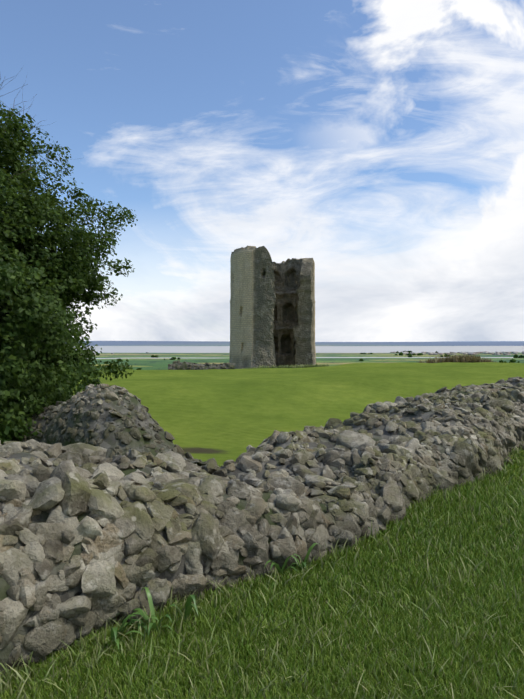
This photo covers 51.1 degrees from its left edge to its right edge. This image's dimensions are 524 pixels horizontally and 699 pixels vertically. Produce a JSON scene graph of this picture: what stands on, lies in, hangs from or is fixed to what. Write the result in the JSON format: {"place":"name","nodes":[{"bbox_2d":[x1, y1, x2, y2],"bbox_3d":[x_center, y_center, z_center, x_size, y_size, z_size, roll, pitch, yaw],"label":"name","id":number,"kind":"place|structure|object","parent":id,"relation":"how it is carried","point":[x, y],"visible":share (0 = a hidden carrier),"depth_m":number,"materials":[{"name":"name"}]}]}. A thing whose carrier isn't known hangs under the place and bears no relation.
{"place":"outdoors","nodes":[
{"label":"outdoors","id":0,"kind":"place"},
{"bbox_2d":[168,362,234,369],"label":"ruin","id":1,"kind":"object","parent":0,"point":[184,365],"visible":0.48,"depth_m":53.79,"materials":[{"name":"grey stone"}]},
{"bbox_2d":[0,448,523,698],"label":"lawn grass","id":2,"kind":"structure","parent":0,"point":[393,622],"depth_m":2.91,"materials":[{"name":"green plant"}]},
{"bbox_2d":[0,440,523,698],"bbox_3d":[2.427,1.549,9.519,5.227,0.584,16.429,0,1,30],"label":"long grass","id":3,"kind":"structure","parent":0,"point":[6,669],"depth_m":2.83,"materials":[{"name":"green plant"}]},
{"bbox_2d":[0,0,523,341],"label":"sky","id":4,"kind":"structure","parent":0,"point":[379,143],"materials":[{"name":"blue"}]},
{"bbox_2d":[239,364,328,368],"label":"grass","id":5,"kind":"structure","parent":0,"point":[296,366],"depth_m":58.68,"materials":[{"name":"green plant"}]},
{"bbox_2d":[63,341,523,661],"bbox_3d":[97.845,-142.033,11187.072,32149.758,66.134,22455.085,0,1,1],"label":"ground","id":6,"kind":"structure","parent":0,"point":[220,416],"depth_m":31.77,"materials":[{"name":"green plant"}]},
{"bbox_2d":[0,65,137,444],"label":"tree","id":7,"kind":"object","parent":6,"relation":"on","point":[54,280],"depth_m":15.13,"materials":[{"name":"green plant"}]},
{"bbox_2d":[0,208,39,387],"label":"branches","id":8,"kind":"object","parent":7,"relation":"attached to","point":[2,308],"visible":0.06,"depth_m":16.17,"materials":[{"name":"brown wood"}]},
{"bbox_2d":[11,387,205,464],"bbox_3d":[-4.510,1.982,13.009,7.600,2.363,2.000,1,1,38],"label":"mound","id":9,"kind":"object","parent":6,"relation":"on","point":[110,442],"visible":0.29,"depth_m":11.49,"materials":[{"name":"grey stone"}]},
{"bbox_2d":[2,384,206,465],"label":"wall fragment stones","id":10,"kind":"object","parent":9,"relation":"on","point":[122,437],"depth_m":11.58,"materials":[{"name":"grey stone"}]},
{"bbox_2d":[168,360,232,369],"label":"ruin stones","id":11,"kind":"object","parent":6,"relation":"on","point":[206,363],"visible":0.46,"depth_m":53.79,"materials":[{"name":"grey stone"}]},
{"bbox_2d":[111,527,371,648],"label":"weeds","id":12,"kind":"object","parent":6,"relation":"on","point":[115,630],"visible":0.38,"depth_m":2.96,"materials":[{"name":"green plant"}]},
{"bbox_2d":[0,382,523,678],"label":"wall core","id":13,"kind":"object","parent":6,"relation":"on","point":[64,596],"visible":0.04,"depth_m":3.88,"materials":[{"name":"grey stone"}]},
{"bbox_2d":[0,376,523,669],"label":"stone wall","id":14,"kind":"structure","parent":13,"relation":"on","point":[66,492],"depth_m":3.68,"materials":[{"name":"grey stone"}]},
{"bbox_2d":[229,246,315,368],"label":"tower","id":15,"kind":"structure","parent":6,"relation":"on","point":[272,313],"depth_m":61.96,"materials":[{"name":"stone"}]},
{"bbox_2d":[95,351,523,354],"bbox_3d":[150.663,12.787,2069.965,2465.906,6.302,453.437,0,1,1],"label":"town","id":16,"kind":"object","parent":6,"relation":"on","point":[485,352],"visible":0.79,"depth_m":2028.43},
{"bbox_2d":[106,351,523,369],"bbox_3d":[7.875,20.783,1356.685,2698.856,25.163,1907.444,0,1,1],"label":"distant bushes","id":17,"kind":"object","parent":6,"relation":"on","point":[409,354],"visible":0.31,"depth_m":1519.53,"materials":[{"name":"green plant"}]},
{"bbox_2d":[418,354,494,362],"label":"ruined wall","id":18,"kind":"structure","parent":6,"relation":"on","point":[465,359],"depth_m":69.57,"materials":[{"name":"grey stone"}]},
{"bbox_2d":[74,346,523,358],"bbox_3d":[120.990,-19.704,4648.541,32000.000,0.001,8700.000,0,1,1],"label":"water","id":19,"kind":"structure","parent":0,"point":[226,349],"depth_m":3237.55,"materials":[{"name":"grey liquid"}]}
]}

